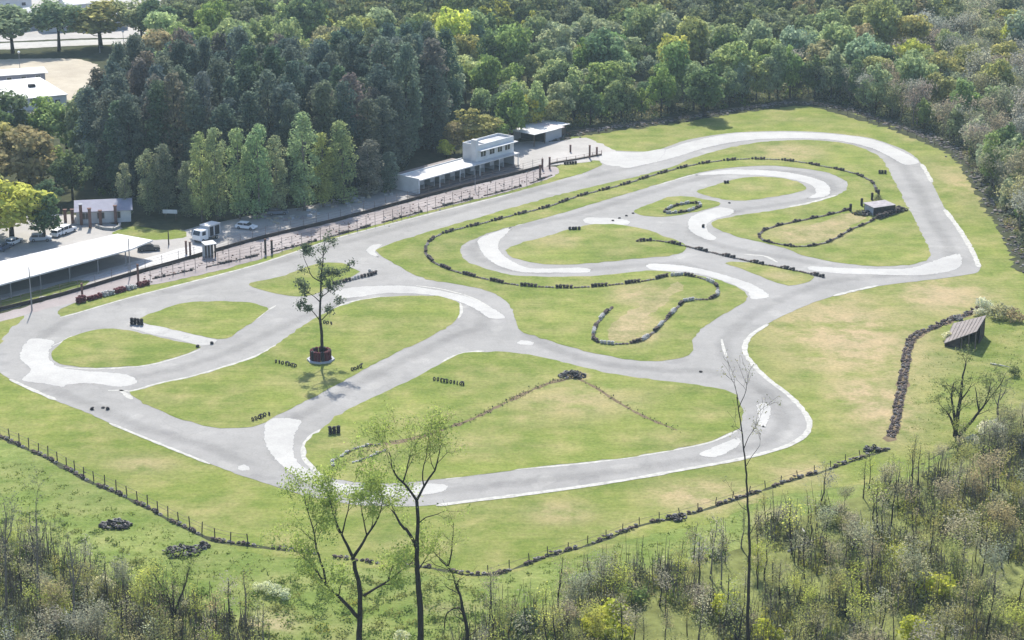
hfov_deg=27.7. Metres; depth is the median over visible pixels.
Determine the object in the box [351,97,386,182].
tall evergreen
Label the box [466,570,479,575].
tyre bundle
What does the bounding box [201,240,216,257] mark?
kiosk
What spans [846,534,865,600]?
young tree
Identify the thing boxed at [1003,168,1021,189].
forest tree
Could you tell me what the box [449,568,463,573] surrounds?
tyre bundle
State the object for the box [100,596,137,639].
young tree
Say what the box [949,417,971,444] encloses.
young tree
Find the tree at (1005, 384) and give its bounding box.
[984,369,1016,421]
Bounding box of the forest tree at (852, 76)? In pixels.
[847,59,864,105]
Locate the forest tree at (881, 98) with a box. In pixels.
[880,85,900,110]
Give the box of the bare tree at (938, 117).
[928,100,952,135]
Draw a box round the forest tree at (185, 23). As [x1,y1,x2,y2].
[177,18,189,27]
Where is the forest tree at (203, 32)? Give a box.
[186,24,221,51]
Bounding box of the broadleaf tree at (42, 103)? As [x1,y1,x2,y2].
[18,95,54,135]
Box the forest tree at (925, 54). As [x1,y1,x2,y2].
[920,48,938,61]
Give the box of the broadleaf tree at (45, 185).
[33,179,63,206]
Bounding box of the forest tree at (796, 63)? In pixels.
[783,44,804,96]
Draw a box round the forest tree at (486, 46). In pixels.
[476,30,513,83]
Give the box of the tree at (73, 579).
[48,531,105,633]
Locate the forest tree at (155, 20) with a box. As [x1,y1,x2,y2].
[141,11,177,33]
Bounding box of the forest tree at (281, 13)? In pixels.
[274,0,307,27]
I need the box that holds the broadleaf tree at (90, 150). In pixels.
[79,141,103,185]
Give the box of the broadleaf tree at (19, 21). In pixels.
[0,4,39,52]
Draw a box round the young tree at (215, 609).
[204,587,228,638]
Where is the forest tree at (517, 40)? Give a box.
[492,23,533,66]
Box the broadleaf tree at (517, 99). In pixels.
[494,81,528,135]
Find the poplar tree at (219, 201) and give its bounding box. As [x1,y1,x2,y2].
[203,127,230,220]
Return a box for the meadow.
[0,416,1023,639]
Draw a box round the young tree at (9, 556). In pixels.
[0,539,14,575]
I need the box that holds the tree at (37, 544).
[4,465,63,613]
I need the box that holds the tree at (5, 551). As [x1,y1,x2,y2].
[0,490,27,610]
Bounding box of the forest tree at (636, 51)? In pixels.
[622,44,643,81]
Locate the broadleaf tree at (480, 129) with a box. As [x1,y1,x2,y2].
[446,108,503,142]
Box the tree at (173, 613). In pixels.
[141,546,205,637]
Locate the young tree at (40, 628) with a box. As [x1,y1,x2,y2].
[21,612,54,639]
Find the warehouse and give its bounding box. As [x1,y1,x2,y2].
[0,77,67,112]
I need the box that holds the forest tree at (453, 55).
[442,45,458,63]
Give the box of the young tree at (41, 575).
[25,563,49,588]
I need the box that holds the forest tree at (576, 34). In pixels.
[568,27,586,47]
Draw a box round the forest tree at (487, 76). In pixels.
[467,53,502,108]
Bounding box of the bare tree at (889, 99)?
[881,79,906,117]
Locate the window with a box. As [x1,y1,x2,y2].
[82,213,87,219]
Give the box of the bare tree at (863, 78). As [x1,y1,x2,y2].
[853,71,875,109]
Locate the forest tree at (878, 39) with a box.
[875,38,890,45]
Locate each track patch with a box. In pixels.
[20,338,136,386]
[238,464,249,470]
[264,418,447,495]
[334,285,504,318]
[366,244,381,256]
[477,227,590,272]
[517,340,533,344]
[583,217,629,224]
[599,149,664,165]
[620,132,918,167]
[646,263,768,298]
[688,207,733,239]
[696,169,829,197]
[699,438,741,456]
[756,403,770,428]
[807,254,962,274]
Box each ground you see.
[0,0,160,41]
[0,0,1023,572]
[0,536,257,639]
[450,418,1023,639]
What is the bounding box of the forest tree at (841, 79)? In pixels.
[832,63,850,98]
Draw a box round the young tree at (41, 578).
[22,567,54,595]
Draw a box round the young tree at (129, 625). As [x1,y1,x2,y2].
[121,613,136,638]
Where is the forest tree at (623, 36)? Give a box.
[609,31,626,39]
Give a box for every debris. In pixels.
[143,170,545,281]
[263,187,392,226]
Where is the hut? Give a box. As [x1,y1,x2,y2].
[863,200,895,215]
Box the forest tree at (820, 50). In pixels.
[803,39,846,70]
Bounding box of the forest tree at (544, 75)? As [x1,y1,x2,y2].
[532,58,578,89]
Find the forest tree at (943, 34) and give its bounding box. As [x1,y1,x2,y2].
[935,28,962,55]
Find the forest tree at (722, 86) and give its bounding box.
[708,84,724,107]
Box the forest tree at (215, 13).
[193,0,232,32]
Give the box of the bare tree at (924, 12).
[914,7,934,44]
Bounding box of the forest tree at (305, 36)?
[300,34,312,42]
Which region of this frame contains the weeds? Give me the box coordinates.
[331,377,680,468]
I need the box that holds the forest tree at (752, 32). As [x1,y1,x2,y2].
[738,19,772,67]
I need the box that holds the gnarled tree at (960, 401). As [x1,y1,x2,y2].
[925,344,1021,436]
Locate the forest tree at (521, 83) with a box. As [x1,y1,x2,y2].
[501,76,528,89]
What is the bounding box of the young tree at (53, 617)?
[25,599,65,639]
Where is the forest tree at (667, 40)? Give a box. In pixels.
[657,32,689,66]
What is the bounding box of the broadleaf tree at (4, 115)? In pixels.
[0,104,14,126]
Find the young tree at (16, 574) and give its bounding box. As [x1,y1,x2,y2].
[0,560,22,580]
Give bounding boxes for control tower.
[463,133,517,161]
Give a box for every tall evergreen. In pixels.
[72,85,104,170]
[83,67,105,160]
[91,89,120,187]
[98,61,128,112]
[99,71,134,163]
[101,100,136,197]
[107,41,133,93]
[109,93,146,198]
[120,94,150,193]
[121,32,144,71]
[123,33,150,77]
[126,57,149,116]
[130,95,143,177]
[131,51,156,96]
[138,73,172,190]
[139,76,172,158]
[142,79,180,195]
[143,63,171,126]
[145,46,155,65]
[149,56,178,126]
[155,51,173,69]
[156,70,190,195]
[164,41,170,56]
[167,27,195,71]
[168,39,193,85]
[169,64,194,145]
[176,89,212,195]
[183,43,203,84]
[184,31,198,63]
[187,71,216,172]
[191,100,218,165]
[194,35,215,73]
[206,58,232,131]
[206,103,242,198]
[208,56,229,81]
[209,31,231,63]
[209,97,245,194]
[211,50,232,76]
[216,75,247,152]
[224,25,247,72]
[227,26,249,78]
[228,90,271,200]
[233,63,259,132]
[234,40,257,87]
[234,45,262,91]
[250,69,283,179]
[252,53,266,85]
[254,42,267,66]
[256,44,286,109]
[267,95,307,184]
[268,82,307,182]
[269,33,285,50]
[273,73,301,107]
[274,99,305,199]
[275,37,286,54]
[279,44,304,76]
[279,60,311,158]
[282,35,305,64]
[296,59,308,72]
[297,64,322,171]
[303,82,331,170]
[304,37,329,63]
[306,40,333,71]
[307,79,344,191]
[314,91,339,155]
[315,62,332,87]
[321,50,342,78]
[327,30,347,66]
[327,65,356,104]
[328,99,357,187]
[329,79,362,189]
[335,26,354,60]
[336,39,352,72]
[337,72,369,180]
[341,36,365,108]
[350,44,371,79]
[351,62,369,108]
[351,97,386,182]
[352,29,366,61]
[352,76,371,132]
[359,27,387,50]
[362,86,385,160]
[364,74,383,94]
[365,95,401,176]
[366,35,398,122]
[366,63,396,148]
[369,43,384,72]
[375,82,414,170]
[379,22,397,39]
[387,36,404,121]
[392,42,423,164]
[393,33,422,148]
[395,21,416,40]
[412,33,426,53]
[413,53,433,147]
[413,65,452,152]
[415,52,447,144]
[417,20,438,55]
[419,37,453,145]
[421,30,443,103]
[437,27,464,127]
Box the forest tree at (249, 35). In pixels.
[225,23,256,46]
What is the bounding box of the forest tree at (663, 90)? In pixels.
[646,67,677,115]
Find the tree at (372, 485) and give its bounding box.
[257,433,447,639]
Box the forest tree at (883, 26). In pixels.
[860,0,903,42]
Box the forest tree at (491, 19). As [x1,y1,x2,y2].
[468,8,496,29]
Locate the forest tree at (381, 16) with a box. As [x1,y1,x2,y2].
[365,7,398,28]
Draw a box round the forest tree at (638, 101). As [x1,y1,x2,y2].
[632,87,651,116]
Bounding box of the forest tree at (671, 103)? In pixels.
[662,80,676,111]
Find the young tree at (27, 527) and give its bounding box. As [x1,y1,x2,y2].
[16,509,41,539]
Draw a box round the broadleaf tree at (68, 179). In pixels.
[48,149,93,199]
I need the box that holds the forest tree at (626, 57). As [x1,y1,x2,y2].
[601,50,636,75]
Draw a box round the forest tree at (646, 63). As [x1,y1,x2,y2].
[635,55,661,80]
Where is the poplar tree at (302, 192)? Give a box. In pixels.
[283,111,321,210]
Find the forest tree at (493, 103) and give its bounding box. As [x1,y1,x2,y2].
[483,92,513,124]
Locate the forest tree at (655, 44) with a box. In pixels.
[644,41,662,60]
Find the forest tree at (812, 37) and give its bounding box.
[807,32,819,69]
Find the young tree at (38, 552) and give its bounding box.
[30,536,44,568]
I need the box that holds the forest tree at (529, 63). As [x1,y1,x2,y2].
[512,54,541,88]
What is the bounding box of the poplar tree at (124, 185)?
[115,163,133,213]
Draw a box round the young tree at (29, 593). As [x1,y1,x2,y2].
[17,579,41,613]
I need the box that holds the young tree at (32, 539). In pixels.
[23,522,47,562]
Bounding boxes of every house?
[0,0,31,7]
[23,7,35,30]
[43,26,66,32]
[58,0,101,7]
[92,13,127,29]
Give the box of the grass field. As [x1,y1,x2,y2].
[0,106,1023,577]
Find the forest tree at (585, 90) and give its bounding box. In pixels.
[575,84,594,122]
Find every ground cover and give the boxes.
[0,509,233,619]
[240,572,497,639]
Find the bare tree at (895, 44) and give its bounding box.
[889,37,922,51]
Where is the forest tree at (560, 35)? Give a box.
[535,22,575,49]
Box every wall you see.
[95,222,120,230]
[882,308,983,441]
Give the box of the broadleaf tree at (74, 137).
[66,119,88,169]
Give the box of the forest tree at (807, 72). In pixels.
[800,54,830,97]
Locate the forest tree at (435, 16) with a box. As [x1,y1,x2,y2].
[431,12,447,27]
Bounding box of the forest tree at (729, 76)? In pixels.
[722,66,740,105]
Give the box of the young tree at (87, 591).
[76,574,101,621]
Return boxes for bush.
[59,587,86,607]
[90,575,117,591]
[251,582,266,591]
[261,580,281,595]
[272,588,291,599]
[393,629,411,639]
[505,606,540,638]
[577,612,609,632]
[583,597,633,639]
[602,571,628,591]
[614,581,650,605]
[710,591,745,618]
[751,618,784,639]
[817,505,849,526]
[874,194,882,200]
[895,615,936,639]
[912,571,959,601]
[938,506,974,531]
[941,331,951,338]
[962,434,984,450]
[972,308,986,315]
[975,297,993,311]
[975,417,1008,436]
[985,494,1017,514]
[987,302,1014,319]
[1005,307,1023,322]
[1008,432,1023,445]
[1009,366,1021,376]
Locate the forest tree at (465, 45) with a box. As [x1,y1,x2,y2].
[452,34,480,59]
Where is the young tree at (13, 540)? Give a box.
[2,527,22,556]
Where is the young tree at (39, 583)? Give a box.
[28,571,52,624]
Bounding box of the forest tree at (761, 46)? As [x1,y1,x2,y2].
[750,37,781,64]
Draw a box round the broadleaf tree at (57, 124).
[38,101,72,151]
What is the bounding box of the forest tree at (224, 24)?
[216,17,255,43]
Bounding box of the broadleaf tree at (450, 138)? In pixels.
[440,121,466,153]
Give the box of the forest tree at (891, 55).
[870,41,898,71]
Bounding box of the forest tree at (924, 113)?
[916,98,934,129]
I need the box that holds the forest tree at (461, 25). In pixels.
[434,6,473,37]
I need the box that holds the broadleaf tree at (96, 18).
[66,0,127,48]
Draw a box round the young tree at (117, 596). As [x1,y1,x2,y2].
[108,584,123,616]
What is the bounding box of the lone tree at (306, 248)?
[293,230,358,353]
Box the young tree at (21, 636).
[12,627,37,639]
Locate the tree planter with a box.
[307,346,334,363]
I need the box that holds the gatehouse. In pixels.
[74,198,132,223]
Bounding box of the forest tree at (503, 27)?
[495,24,513,34]
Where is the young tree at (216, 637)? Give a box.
[189,625,226,639]
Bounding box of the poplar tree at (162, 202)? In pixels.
[151,143,177,214]
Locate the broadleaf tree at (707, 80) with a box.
[681,64,726,116]
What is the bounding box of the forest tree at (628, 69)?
[609,60,635,85]
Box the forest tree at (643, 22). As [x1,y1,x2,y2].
[630,2,665,57]
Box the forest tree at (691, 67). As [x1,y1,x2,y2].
[682,61,704,109]
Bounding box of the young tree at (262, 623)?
[249,592,274,639]
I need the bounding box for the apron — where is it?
[0,245,201,299]
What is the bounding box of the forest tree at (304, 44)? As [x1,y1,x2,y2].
[296,39,310,58]
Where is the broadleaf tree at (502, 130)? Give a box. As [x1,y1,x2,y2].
[488,117,509,134]
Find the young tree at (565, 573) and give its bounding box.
[551,547,579,595]
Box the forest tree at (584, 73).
[577,68,596,93]
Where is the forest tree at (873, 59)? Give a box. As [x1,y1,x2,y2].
[862,54,891,82]
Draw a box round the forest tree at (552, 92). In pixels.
[547,81,575,116]
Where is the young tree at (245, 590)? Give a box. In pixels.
[229,562,258,627]
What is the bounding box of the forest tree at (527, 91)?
[524,89,532,96]
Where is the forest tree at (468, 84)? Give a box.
[465,75,473,102]
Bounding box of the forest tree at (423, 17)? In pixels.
[403,12,432,25]
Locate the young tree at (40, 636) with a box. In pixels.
[28,630,49,639]
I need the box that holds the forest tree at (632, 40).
[625,37,645,55]
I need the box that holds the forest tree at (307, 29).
[297,19,327,40]
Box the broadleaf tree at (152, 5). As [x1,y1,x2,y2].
[133,0,182,33]
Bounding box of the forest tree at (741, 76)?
[733,62,755,102]
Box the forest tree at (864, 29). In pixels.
[848,23,875,41]
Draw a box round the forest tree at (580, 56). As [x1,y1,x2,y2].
[572,36,599,70]
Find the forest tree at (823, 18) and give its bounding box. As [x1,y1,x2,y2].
[813,7,848,31]
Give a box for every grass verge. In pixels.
[0,280,88,306]
[0,316,23,342]
[112,226,186,239]
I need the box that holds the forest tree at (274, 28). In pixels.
[266,22,303,44]
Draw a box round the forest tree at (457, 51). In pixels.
[435,31,458,55]
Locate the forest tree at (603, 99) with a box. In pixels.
[595,92,608,121]
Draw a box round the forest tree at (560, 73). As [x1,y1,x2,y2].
[546,60,577,88]
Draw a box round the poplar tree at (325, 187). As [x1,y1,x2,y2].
[311,132,335,206]
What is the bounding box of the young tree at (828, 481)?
[815,455,838,505]
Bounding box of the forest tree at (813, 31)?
[802,25,823,36]
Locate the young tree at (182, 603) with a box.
[168,586,191,621]
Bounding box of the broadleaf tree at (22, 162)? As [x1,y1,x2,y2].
[0,124,57,188]
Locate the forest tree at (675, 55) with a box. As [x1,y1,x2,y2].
[654,40,694,87]
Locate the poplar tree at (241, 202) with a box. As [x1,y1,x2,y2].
[225,128,253,219]
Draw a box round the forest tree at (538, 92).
[525,80,548,117]
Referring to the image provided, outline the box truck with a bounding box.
[192,221,220,241]
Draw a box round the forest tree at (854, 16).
[845,3,876,36]
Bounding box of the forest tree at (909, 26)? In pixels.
[892,14,933,45]
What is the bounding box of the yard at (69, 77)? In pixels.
[0,58,99,114]
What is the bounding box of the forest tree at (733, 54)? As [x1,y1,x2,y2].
[709,40,757,97]
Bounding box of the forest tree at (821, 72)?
[813,63,827,95]
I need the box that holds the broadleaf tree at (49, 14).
[27,0,86,50]
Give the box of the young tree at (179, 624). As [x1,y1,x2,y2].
[170,610,183,637]
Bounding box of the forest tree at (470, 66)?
[458,63,475,103]
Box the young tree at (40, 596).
[22,579,75,621]
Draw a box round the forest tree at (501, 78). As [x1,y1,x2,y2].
[496,65,507,84]
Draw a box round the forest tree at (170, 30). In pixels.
[165,21,197,39]
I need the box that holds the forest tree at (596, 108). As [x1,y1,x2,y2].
[579,93,604,124]
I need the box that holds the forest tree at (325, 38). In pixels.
[312,30,334,50]
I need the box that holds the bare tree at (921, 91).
[903,76,937,126]
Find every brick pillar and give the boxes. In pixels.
[63,209,66,222]
[70,209,73,223]
[78,203,82,224]
[87,208,91,227]
[98,210,101,224]
[113,205,116,223]
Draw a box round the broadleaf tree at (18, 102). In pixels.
[0,88,32,130]
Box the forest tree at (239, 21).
[233,19,253,29]
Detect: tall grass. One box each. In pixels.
[905,327,1023,462]
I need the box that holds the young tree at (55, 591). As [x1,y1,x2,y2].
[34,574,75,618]
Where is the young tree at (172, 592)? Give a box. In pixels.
[165,577,182,610]
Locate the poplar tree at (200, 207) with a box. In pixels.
[187,131,213,221]
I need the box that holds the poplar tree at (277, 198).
[263,135,289,214]
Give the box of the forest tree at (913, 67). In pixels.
[894,48,938,107]
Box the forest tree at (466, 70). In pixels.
[461,66,470,85]
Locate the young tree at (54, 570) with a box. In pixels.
[48,555,60,578]
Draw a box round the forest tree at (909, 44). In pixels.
[892,38,930,57]
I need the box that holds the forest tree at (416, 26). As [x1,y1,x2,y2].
[399,17,431,33]
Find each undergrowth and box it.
[0,510,269,639]
[92,184,386,210]
[441,402,1023,639]
[551,82,1023,233]
[876,36,1023,229]
[962,151,1023,252]
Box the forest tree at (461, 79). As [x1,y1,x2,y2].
[444,60,466,97]
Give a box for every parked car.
[0,241,11,251]
[5,236,22,245]
[29,232,51,241]
[50,228,61,236]
[58,224,76,234]
[137,243,159,251]
[235,221,257,229]
[267,207,287,215]
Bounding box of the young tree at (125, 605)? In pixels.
[109,593,139,636]
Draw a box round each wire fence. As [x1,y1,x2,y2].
[0,245,202,310]
[2,427,247,541]
[150,170,540,280]
[215,157,542,250]
[487,450,859,571]
[548,150,601,164]
[569,101,951,149]
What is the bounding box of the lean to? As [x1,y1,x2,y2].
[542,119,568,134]
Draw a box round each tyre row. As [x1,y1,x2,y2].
[251,412,269,420]
[275,359,296,366]
[351,363,362,370]
[433,377,463,385]
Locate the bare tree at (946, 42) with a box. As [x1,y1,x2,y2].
[932,32,968,57]
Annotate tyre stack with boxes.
[130,317,143,324]
[328,425,339,433]
[564,161,576,163]
[568,226,580,229]
[878,170,886,173]
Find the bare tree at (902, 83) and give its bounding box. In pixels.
[888,77,915,121]
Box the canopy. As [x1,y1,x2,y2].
[0,234,152,297]
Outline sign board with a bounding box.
[163,209,176,220]
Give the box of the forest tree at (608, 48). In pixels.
[584,27,624,94]
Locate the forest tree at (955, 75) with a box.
[943,70,961,103]
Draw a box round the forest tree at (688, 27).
[674,16,711,60]
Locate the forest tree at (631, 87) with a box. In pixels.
[622,82,634,117]
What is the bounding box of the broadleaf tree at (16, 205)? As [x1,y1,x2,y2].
[0,179,56,236]
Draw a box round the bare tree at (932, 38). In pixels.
[925,26,940,51]
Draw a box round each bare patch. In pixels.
[607,281,683,341]
[779,213,866,242]
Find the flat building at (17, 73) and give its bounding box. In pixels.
[0,67,47,80]
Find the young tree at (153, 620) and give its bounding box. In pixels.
[139,610,165,639]
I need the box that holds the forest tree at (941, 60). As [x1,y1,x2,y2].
[927,50,967,98]
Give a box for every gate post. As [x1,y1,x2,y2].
[136,264,138,281]
[264,239,266,254]
[270,240,272,253]
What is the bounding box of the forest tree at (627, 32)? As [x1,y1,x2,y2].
[621,7,648,36]
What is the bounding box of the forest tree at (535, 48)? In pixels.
[525,41,544,77]
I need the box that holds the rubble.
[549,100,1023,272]
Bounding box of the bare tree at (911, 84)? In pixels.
[899,77,930,123]
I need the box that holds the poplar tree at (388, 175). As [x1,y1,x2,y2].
[377,151,399,191]
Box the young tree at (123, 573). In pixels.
[107,553,134,601]
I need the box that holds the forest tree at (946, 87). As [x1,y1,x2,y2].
[923,72,961,107]
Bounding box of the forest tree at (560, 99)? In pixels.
[547,90,566,113]
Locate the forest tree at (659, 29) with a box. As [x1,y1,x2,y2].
[646,12,684,47]
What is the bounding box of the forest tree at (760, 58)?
[754,54,769,64]
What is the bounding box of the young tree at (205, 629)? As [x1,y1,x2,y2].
[195,611,216,639]
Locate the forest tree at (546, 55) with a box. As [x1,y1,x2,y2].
[534,47,566,67]
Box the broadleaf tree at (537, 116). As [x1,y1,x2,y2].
[524,94,546,123]
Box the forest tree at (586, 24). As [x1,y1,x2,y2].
[572,13,611,34]
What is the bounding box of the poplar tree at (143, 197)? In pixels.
[135,148,158,215]
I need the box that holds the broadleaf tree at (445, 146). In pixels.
[436,139,455,157]
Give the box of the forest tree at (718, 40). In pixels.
[710,30,737,51]
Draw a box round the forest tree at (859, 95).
[854,82,874,110]
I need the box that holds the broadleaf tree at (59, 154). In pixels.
[44,145,68,185]
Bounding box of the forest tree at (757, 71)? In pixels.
[744,61,768,99]
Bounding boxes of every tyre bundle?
[31,449,42,454]
[63,465,73,471]
[75,295,86,303]
[86,292,101,300]
[96,483,108,488]
[101,290,114,296]
[113,286,126,292]
[117,490,126,496]
[125,284,136,289]
[133,499,145,505]
[136,280,149,286]
[153,508,162,515]
[169,518,181,524]
[190,527,200,534]
[210,537,225,542]
[227,540,240,543]
[241,540,255,545]
[332,554,348,559]
[342,277,350,281]
[360,273,369,277]
[364,558,379,563]
[419,564,431,567]
[427,254,433,261]
[440,263,450,269]
[442,228,453,233]
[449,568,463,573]
[462,271,475,276]
[466,222,478,226]
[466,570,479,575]
[489,277,503,282]
[490,216,502,220]
[497,568,511,572]
[514,210,526,214]
[520,282,536,286]
[523,557,537,564]
[536,553,548,558]
[538,204,549,208]
[549,549,561,553]
[555,284,572,287]
[563,545,577,550]
[591,282,607,286]
[591,336,599,342]
[591,537,602,542]
[600,340,613,344]
[601,533,612,537]
[625,279,640,283]
[627,523,637,529]
[629,337,641,343]
[636,238,651,241]
[641,334,649,340]
[649,518,664,521]
[655,273,668,278]
[666,210,676,213]
[668,240,680,244]
[671,272,683,275]
[683,297,694,301]
[684,272,695,276]
[692,507,702,512]
[695,246,707,251]
[698,160,710,163]
[706,277,714,283]
[708,293,716,298]
[715,499,727,504]
[721,253,735,257]
[723,157,736,160]
[748,490,761,493]
[750,259,763,264]
[771,480,783,486]
[780,265,794,270]
[805,470,817,475]
[810,272,824,276]
[875,213,884,218]
[884,211,890,216]
[886,429,898,436]
[888,422,899,430]
[889,209,896,214]
[890,416,900,423]
[892,404,903,411]
[892,410,901,417]
[893,397,903,404]
[894,392,905,398]
[895,207,902,212]
[897,380,907,387]
[897,386,906,392]
[898,369,908,375]
[898,374,907,381]
[900,358,910,364]
[901,352,910,358]
[901,363,909,369]
[902,348,912,353]
[904,342,913,348]
[905,338,916,343]
[908,332,920,337]
[915,329,926,333]
[923,325,937,330]
[933,321,946,326]
[940,317,953,323]
[958,310,972,316]
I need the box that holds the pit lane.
[405,167,522,197]
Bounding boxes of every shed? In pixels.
[506,121,563,146]
[944,315,985,350]
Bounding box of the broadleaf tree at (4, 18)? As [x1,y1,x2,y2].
[0,10,10,34]
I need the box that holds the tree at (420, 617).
[352,400,470,639]
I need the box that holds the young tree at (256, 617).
[250,600,265,639]
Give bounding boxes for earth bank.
[0,437,296,551]
[401,449,889,575]
[570,103,1023,271]
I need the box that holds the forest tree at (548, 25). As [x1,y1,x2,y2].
[543,20,558,37]
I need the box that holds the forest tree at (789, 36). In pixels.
[779,25,814,59]
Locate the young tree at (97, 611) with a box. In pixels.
[69,591,121,639]
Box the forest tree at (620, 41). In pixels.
[606,34,627,51]
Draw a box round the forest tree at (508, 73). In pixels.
[500,62,524,81]
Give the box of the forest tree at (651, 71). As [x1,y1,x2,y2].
[648,65,661,78]
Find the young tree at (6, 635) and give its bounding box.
[0,617,17,639]
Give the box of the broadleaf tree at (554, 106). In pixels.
[541,98,570,121]
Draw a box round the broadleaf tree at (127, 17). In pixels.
[110,0,161,38]
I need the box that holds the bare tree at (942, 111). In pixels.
[928,99,962,140]
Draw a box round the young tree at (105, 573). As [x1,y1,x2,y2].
[97,548,113,597]
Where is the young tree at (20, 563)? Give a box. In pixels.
[3,550,32,593]
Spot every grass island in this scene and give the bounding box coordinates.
[51,328,199,367]
[130,295,459,427]
[142,301,267,338]
[249,262,359,295]
[305,351,743,482]
[376,140,930,360]
[505,224,685,264]
[552,164,601,178]
[634,196,719,216]
[697,177,805,200]
[726,262,813,285]
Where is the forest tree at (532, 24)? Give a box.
[522,16,547,41]
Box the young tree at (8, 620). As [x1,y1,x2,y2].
[0,605,19,639]
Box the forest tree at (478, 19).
[453,11,488,42]
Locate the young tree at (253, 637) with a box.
[240,629,261,639]
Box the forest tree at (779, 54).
[769,43,789,97]
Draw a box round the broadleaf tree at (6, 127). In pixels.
[0,121,18,181]
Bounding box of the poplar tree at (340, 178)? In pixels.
[327,120,357,203]
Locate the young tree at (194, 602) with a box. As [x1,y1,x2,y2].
[185,583,204,621]
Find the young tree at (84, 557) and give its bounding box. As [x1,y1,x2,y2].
[74,549,91,586]
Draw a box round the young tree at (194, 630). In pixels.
[180,615,207,639]
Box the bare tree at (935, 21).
[921,10,954,45]
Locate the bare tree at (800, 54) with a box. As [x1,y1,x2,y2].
[788,45,809,92]
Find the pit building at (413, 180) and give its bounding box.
[389,152,519,193]
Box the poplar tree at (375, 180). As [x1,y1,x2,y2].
[351,139,384,197]
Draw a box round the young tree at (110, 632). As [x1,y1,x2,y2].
[100,621,119,639]
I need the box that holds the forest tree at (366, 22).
[357,15,376,35]
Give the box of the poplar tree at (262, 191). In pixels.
[241,123,274,218]
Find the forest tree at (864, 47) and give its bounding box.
[841,33,890,75]
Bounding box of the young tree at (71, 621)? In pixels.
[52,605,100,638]
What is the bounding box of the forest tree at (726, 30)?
[709,23,741,45]
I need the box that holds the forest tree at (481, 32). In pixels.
[468,25,489,48]
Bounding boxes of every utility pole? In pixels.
[28,267,32,310]
[128,238,130,271]
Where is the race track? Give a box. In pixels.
[0,131,979,505]
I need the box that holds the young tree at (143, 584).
[126,556,168,606]
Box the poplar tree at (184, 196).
[175,161,197,216]
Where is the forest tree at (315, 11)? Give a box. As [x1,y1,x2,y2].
[283,0,328,36]
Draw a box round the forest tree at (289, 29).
[265,17,301,46]
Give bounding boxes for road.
[0,39,126,48]
[20,302,75,321]
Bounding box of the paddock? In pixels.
[0,138,615,310]
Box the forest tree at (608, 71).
[584,61,623,100]
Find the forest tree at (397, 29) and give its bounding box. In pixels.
[377,26,400,35]
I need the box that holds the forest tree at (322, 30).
[309,25,339,42]
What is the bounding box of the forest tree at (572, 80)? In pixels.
[564,67,583,119]
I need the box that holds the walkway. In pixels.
[0,167,558,320]
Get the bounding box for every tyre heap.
[98,517,132,529]
[162,543,200,558]
[193,540,210,549]
[558,369,586,378]
[667,512,686,520]
[852,210,872,215]
[863,444,880,451]
[949,315,962,320]
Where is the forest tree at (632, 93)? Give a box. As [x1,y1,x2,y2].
[605,74,638,117]
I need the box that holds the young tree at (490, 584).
[480,565,502,625]
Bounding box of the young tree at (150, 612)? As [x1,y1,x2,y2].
[143,602,156,634]
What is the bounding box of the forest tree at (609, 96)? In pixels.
[602,80,628,120]
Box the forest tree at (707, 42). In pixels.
[693,21,713,63]
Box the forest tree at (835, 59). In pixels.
[823,44,845,98]
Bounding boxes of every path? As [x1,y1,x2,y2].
[132,324,216,344]
[383,377,572,444]
[578,378,675,429]
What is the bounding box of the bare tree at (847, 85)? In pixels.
[839,64,866,99]
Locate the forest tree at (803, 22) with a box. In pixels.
[794,14,819,32]
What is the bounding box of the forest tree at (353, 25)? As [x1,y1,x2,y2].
[329,15,366,35]
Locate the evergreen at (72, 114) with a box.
[64,88,86,157]
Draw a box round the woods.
[161,0,1023,42]
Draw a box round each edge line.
[9,379,55,399]
[60,193,511,317]
[61,349,199,368]
[108,345,275,391]
[109,423,209,463]
[119,389,132,398]
[300,429,322,475]
[337,297,375,306]
[416,285,489,306]
[436,324,811,505]
[442,350,483,361]
[447,430,736,478]
[458,303,462,317]
[656,174,694,185]
[721,339,726,356]
[744,254,776,261]
[789,195,835,206]
[833,285,877,295]
[920,164,932,181]
[943,210,980,266]
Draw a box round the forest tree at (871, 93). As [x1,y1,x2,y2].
[860,62,893,112]
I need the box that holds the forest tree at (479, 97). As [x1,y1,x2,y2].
[470,88,490,114]
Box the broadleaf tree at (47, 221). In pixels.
[26,189,62,234]
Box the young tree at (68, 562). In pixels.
[62,552,75,577]
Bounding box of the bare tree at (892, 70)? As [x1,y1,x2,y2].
[879,57,899,85]
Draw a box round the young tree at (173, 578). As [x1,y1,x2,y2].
[166,568,182,603]
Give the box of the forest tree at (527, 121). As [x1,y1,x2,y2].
[515,107,532,124]
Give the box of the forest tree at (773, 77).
[761,56,782,99]
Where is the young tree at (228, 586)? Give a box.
[213,570,240,619]
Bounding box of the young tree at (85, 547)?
[78,529,93,562]
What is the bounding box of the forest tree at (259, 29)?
[249,14,276,46]
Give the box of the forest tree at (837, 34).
[816,22,857,71]
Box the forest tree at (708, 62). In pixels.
[702,47,722,75]
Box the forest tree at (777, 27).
[757,21,789,44]
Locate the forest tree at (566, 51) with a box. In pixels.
[554,45,572,63]
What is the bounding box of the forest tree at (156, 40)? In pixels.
[142,28,172,52]
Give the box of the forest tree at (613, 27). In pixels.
[586,21,624,35]
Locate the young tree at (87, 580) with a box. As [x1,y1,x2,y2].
[64,560,105,602]
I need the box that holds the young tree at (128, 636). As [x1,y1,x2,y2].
[112,625,148,639]
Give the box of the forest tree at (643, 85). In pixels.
[635,81,653,102]
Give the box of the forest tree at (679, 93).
[663,78,682,113]
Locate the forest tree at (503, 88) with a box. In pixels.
[498,80,526,96]
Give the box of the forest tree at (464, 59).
[457,54,480,91]
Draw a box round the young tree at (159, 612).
[148,588,168,633]
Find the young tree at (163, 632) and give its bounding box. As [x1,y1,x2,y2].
[142,609,181,639]

